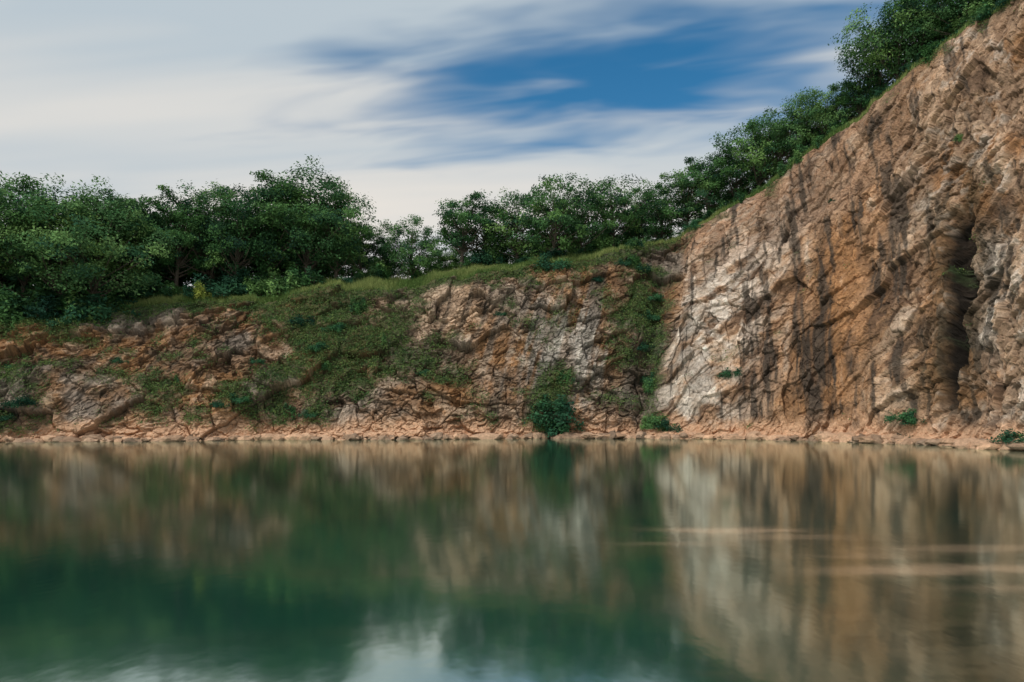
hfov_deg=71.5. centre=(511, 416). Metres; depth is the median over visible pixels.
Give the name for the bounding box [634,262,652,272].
cliff shrub
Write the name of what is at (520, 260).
shrub
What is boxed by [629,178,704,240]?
broadleaf tree
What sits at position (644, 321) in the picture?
creeper foliage
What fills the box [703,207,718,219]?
shrub
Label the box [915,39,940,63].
shrub
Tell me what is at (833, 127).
shrub
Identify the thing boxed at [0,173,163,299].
broadleaf tree
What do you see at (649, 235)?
broadleaf tree
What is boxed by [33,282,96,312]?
shrub
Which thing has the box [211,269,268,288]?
shrub
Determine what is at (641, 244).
shrub
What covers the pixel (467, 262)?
shrub
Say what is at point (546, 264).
shrub
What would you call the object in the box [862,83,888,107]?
shrub
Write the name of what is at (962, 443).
shoreline rocks
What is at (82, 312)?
shrub
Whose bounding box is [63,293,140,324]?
shrub
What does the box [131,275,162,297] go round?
shrub
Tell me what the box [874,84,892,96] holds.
shrub
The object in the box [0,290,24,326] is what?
shrub
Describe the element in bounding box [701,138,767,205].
broadleaf tree
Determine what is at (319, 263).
broadleaf tree
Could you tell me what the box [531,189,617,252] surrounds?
broadleaf tree
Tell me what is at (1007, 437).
cliff shrub
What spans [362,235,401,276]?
broadleaf tree
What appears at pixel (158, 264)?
broadleaf tree
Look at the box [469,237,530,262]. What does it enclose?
broadleaf tree
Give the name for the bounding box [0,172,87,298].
broadleaf tree
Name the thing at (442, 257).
broadleaf tree
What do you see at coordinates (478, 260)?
shrub
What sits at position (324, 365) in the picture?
cliff shrub
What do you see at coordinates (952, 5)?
broadleaf tree
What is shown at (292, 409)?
cliff shrub
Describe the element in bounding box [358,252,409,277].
broadleaf tree
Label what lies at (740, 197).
shrub
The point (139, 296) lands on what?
shrub
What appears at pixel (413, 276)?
shrub
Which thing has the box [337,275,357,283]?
shrub
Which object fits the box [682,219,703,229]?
shrub
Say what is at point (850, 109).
broadleaf tree
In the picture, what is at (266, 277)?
shrub
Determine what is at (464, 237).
broadleaf tree
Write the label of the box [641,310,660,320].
cliff shrub
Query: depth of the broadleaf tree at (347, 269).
99.09 m
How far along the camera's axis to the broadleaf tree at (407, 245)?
88.36 m
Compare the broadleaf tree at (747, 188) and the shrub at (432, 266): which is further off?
the broadleaf tree at (747, 188)
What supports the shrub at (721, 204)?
on the ground at (392, 278)
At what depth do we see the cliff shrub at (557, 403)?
75.91 m
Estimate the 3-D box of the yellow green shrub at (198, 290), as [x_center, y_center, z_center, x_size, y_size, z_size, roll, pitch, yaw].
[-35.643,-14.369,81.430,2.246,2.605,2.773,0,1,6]
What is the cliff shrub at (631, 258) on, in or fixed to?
on the rock cliff
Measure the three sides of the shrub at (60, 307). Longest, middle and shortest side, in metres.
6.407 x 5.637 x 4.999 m
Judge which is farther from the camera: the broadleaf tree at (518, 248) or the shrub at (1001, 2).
the broadleaf tree at (518, 248)
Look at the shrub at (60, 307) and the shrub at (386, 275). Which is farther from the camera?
the shrub at (386, 275)
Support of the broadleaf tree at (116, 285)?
on the ground at (392, 278)
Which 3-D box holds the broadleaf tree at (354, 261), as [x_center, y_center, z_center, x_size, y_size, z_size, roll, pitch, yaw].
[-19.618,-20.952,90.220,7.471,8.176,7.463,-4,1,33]
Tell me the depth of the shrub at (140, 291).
81.46 m
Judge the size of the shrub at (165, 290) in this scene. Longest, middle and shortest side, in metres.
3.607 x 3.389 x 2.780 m
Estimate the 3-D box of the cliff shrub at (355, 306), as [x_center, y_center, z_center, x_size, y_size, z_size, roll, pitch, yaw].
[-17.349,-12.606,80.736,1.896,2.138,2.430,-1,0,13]
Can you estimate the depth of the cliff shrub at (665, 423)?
75.93 m
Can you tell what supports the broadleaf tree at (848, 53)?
on the ground at (392, 278)
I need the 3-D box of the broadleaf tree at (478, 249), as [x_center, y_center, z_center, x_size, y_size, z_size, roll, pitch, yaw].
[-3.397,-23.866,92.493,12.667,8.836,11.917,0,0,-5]
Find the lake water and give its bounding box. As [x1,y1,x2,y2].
[0,438,1023,681]
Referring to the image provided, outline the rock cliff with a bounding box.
[0,0,1023,442]
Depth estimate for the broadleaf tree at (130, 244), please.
80.03 m
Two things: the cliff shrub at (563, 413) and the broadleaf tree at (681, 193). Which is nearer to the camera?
the cliff shrub at (563, 413)
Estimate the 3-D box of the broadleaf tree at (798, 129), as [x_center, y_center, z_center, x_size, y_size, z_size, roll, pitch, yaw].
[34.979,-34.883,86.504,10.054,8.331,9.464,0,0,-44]
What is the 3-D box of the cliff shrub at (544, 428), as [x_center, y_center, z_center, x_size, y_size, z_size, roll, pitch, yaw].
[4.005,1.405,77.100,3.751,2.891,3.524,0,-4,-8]
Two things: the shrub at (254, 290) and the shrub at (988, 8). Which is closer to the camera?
the shrub at (988, 8)
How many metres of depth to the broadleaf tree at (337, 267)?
87.13 m
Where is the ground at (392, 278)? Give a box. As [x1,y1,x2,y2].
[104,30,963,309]
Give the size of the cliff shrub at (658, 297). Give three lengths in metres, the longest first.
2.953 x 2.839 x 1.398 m
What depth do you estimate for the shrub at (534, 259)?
86.05 m
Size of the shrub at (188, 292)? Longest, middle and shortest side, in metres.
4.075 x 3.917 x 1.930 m
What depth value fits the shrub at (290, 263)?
87.75 m
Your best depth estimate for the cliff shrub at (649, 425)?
76.30 m
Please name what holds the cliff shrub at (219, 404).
on the rock cliff
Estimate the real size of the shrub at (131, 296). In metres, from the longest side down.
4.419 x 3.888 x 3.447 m
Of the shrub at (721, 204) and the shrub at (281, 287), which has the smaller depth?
the shrub at (281, 287)
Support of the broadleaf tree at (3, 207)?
on the ground at (392, 278)
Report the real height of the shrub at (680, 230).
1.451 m
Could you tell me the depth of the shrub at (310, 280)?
84.32 m
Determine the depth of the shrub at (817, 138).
81.86 m
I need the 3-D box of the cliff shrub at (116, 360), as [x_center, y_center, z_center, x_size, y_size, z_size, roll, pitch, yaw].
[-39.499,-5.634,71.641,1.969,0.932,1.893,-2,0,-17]
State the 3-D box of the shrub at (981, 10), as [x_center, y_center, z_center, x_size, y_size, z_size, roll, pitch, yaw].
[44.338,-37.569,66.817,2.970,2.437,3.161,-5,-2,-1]
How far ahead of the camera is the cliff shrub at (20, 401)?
65.22 m
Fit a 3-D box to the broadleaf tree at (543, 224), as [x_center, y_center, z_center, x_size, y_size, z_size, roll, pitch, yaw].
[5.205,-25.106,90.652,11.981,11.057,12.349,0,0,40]
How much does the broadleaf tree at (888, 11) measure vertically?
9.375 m
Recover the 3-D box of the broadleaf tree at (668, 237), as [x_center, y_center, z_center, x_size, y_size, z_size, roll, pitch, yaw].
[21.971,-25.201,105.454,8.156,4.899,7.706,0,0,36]
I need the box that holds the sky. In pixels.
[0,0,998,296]
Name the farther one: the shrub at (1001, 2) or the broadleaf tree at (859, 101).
the broadleaf tree at (859, 101)
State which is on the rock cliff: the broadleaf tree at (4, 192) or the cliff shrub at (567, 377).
the cliff shrub at (567, 377)
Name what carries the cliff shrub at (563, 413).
attached to the rock cliff
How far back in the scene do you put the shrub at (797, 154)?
82.49 m
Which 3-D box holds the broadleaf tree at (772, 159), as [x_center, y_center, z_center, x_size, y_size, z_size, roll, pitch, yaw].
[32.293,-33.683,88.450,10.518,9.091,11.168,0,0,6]
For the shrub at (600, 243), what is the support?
on the ground at (392, 278)
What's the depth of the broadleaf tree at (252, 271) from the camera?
90.68 m
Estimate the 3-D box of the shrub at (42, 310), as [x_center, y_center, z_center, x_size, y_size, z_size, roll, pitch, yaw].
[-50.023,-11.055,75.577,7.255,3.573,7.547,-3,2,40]
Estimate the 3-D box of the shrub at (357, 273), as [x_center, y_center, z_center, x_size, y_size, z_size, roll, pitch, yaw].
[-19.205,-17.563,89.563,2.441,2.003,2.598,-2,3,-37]
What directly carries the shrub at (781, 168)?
on the ground at (392, 278)
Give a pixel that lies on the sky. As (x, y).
(416, 104)
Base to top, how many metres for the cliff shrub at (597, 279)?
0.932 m
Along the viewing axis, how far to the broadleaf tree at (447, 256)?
97.80 m
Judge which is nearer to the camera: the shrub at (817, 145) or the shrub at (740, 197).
the shrub at (817, 145)
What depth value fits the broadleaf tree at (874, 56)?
75.37 m
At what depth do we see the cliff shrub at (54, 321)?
73.56 m
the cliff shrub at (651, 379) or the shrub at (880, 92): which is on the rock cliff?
the cliff shrub at (651, 379)
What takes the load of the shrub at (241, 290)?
on the ground at (392, 278)
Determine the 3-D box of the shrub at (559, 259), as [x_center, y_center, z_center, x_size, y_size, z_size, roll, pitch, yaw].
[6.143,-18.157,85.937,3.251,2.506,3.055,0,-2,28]
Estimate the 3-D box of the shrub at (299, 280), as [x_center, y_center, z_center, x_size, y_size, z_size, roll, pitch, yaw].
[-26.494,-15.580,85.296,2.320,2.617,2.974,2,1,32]
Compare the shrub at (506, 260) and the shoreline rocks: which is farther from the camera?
the shrub at (506, 260)
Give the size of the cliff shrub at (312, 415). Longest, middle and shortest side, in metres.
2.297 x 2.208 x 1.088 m
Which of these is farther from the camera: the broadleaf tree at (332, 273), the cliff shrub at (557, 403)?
the broadleaf tree at (332, 273)
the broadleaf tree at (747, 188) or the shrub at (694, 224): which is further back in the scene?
the broadleaf tree at (747, 188)
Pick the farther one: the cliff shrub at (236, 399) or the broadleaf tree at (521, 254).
the broadleaf tree at (521, 254)
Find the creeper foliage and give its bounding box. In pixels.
[0,1,1021,436]
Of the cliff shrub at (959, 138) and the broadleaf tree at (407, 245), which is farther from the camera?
the broadleaf tree at (407, 245)
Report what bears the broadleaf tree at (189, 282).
on the ground at (392, 278)
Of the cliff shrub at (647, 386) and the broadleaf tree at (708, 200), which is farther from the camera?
the broadleaf tree at (708, 200)
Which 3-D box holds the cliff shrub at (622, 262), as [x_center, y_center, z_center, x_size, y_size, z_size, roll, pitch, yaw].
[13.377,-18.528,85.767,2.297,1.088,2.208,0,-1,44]
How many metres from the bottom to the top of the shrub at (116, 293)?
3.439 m
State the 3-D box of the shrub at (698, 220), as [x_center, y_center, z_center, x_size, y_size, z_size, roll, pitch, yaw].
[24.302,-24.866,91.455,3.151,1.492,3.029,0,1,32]
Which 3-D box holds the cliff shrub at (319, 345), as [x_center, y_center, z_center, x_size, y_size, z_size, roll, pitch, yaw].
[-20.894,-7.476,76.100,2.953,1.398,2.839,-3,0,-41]
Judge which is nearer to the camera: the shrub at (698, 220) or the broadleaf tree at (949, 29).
the broadleaf tree at (949, 29)
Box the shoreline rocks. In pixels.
[2,430,1023,450]
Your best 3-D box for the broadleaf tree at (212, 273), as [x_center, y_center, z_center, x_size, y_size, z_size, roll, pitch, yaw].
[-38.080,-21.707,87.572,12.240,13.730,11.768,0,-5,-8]
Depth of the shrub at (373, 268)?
88.98 m
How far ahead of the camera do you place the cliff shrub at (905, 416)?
61.42 m
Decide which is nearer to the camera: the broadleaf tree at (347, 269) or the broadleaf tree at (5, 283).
the broadleaf tree at (5, 283)
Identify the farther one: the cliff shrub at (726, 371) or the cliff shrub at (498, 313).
the cliff shrub at (498, 313)
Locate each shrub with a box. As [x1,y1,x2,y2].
[0,282,44,323]
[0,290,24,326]
[0,394,39,408]
[0,411,17,420]
[1,294,64,321]
[28,284,84,319]
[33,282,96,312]
[40,313,79,327]
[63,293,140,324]
[64,284,110,326]
[97,285,134,300]
[107,289,139,313]
[109,356,128,363]
[119,280,159,299]
[122,281,149,299]
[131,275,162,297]
[154,280,182,297]
[178,273,247,296]
[178,284,214,297]
[191,280,211,299]
[210,400,230,408]
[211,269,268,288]
[212,275,260,293]
[230,392,252,403]
[236,275,279,297]
[245,271,272,292]
[248,357,264,364]
[259,265,301,297]
[274,250,313,278]
[279,268,319,282]
[281,403,296,419]
[283,275,301,288]
[287,314,315,325]
[298,409,319,418]
[299,266,326,287]
[303,341,330,351]
[318,360,332,370]
[321,322,348,331]
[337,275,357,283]
[349,297,366,312]
[352,269,366,279]
[361,258,391,278]
[373,265,392,280]
[408,261,429,278]
[416,368,430,375]
[424,257,443,274]
[458,254,474,267]
[468,249,505,265]
[481,247,505,264]
[494,311,506,315]
[496,248,508,264]
[512,255,530,263]
[519,248,534,260]
[523,401,583,429]
[526,253,571,271]
[528,255,545,267]
[531,393,571,412]
[534,419,561,432]
[536,247,568,258]
[544,417,584,437]
[553,256,572,264]
[557,369,574,385]
[573,248,592,255]
[585,233,621,252]
[591,276,603,282]
[613,258,630,265]
[625,236,638,248]
[625,240,644,247]
[626,254,641,265]
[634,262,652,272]
[637,341,655,351]
[639,372,654,384]
[639,415,659,429]
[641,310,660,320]
[642,236,651,243]
[642,377,656,393]
[645,412,673,431]
[647,292,663,301]
[654,418,682,432]
[677,224,693,233]
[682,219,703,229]
[689,217,707,224]
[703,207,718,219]
[715,198,732,210]
[715,367,741,378]
[732,192,747,202]
[776,159,791,175]
[786,142,807,165]
[800,143,812,153]
[810,134,826,147]
[814,137,824,148]
[826,116,847,136]
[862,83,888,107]
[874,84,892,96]
[884,408,916,423]
[897,62,914,77]
[900,415,925,425]
[907,58,917,70]
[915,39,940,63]
[933,37,947,48]
[953,133,963,141]
[957,5,980,27]
[966,0,994,25]
[970,11,992,24]
[976,1,998,15]
[987,428,1023,443]
[992,0,1006,11]
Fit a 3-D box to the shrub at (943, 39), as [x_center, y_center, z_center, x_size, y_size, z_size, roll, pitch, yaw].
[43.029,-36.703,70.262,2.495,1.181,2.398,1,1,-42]
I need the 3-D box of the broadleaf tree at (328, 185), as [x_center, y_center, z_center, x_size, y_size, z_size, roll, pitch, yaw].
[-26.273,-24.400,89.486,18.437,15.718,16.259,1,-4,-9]
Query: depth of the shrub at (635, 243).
88.08 m
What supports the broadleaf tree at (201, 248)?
on the ground at (392, 278)
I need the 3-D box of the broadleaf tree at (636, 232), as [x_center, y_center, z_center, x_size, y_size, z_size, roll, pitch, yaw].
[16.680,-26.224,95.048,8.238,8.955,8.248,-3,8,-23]
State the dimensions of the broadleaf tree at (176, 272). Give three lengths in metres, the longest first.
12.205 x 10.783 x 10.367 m
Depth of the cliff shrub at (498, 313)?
80.47 m
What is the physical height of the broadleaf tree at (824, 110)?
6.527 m
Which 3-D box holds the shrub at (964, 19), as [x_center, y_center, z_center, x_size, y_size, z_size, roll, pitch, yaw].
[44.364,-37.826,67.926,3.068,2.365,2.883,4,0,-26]
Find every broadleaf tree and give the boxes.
[0,170,51,286]
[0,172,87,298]
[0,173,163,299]
[0,174,179,304]
[0,201,12,223]
[0,271,18,295]
[63,189,168,294]
[100,193,197,286]
[126,212,185,285]
[137,189,216,285]
[147,179,246,281]
[159,214,243,288]
[171,225,229,283]
[177,183,288,280]
[210,169,346,278]
[220,224,291,278]
[223,154,375,278]
[225,221,326,277]
[280,225,349,279]
[282,204,364,277]
[294,189,379,278]
[332,221,387,273]
[333,257,369,278]
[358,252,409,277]
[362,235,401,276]
[369,214,442,279]
[419,239,459,269]
[432,190,506,266]
[434,249,476,269]
[437,191,521,253]
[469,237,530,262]
[473,186,562,260]
[497,242,540,264]
[506,171,601,254]
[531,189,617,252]
[579,173,662,246]
[609,188,669,240]
[625,224,674,240]
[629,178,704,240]
[647,229,677,241]
[652,163,717,227]
[668,152,747,214]
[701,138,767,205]
[709,117,823,186]
[726,103,817,177]
[728,181,754,194]
[762,86,836,154]
[791,81,861,139]
[825,87,863,121]
[827,0,942,80]
[827,63,886,120]
[834,22,919,95]
[869,0,966,61]
[877,0,976,57]
[910,0,995,42]
[933,0,996,26]
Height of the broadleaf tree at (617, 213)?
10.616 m
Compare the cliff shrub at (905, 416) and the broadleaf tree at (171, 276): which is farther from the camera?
the broadleaf tree at (171, 276)
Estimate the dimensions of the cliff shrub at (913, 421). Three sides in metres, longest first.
2.297 x 2.208 x 1.088 m
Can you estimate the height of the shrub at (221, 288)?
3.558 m
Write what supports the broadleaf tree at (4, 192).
on the ground at (392, 278)
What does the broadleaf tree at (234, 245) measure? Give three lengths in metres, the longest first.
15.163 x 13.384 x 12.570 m
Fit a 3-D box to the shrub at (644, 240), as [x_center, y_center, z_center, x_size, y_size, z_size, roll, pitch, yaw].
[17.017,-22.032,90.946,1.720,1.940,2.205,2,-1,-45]
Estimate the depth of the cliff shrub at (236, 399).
70.98 m
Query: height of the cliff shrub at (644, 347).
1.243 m
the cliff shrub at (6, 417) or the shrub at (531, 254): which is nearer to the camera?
the cliff shrub at (6, 417)
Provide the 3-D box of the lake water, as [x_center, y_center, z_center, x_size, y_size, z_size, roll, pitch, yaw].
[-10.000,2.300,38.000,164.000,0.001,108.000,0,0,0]
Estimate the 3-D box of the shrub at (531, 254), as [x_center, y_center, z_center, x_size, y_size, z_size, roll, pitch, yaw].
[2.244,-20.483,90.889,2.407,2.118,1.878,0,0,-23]
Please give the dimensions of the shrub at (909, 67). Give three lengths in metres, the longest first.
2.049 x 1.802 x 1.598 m
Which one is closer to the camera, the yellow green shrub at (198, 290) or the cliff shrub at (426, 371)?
the cliff shrub at (426, 371)
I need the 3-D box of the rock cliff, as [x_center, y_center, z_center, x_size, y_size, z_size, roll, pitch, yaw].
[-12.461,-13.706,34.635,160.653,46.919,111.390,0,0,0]
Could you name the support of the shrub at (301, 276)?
on the ground at (392, 278)
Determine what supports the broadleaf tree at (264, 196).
on the ground at (392, 278)
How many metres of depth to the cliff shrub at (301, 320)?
77.90 m
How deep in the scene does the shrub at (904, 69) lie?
74.56 m
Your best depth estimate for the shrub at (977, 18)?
65.90 m
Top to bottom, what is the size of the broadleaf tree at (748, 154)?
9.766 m
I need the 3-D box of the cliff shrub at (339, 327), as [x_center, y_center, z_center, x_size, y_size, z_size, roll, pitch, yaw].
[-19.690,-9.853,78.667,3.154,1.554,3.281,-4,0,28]
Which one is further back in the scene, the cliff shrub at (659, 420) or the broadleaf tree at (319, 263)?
the broadleaf tree at (319, 263)
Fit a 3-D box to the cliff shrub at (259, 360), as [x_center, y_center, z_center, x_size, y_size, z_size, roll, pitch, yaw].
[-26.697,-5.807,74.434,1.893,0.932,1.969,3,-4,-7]
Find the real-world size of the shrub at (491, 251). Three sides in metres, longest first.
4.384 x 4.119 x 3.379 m
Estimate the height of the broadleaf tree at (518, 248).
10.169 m
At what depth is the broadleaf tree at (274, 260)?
91.29 m
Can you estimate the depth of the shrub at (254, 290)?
84.01 m
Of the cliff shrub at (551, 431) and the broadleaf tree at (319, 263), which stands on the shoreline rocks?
the cliff shrub at (551, 431)
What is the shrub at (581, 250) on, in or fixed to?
on the ground at (392, 278)
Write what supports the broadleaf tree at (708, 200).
on the ground at (392, 278)
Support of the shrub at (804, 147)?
on the ground at (392, 278)
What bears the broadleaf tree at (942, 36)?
on the ground at (392, 278)
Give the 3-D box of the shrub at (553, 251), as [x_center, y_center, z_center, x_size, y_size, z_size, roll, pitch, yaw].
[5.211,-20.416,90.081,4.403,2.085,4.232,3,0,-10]
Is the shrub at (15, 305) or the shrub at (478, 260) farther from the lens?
the shrub at (478, 260)

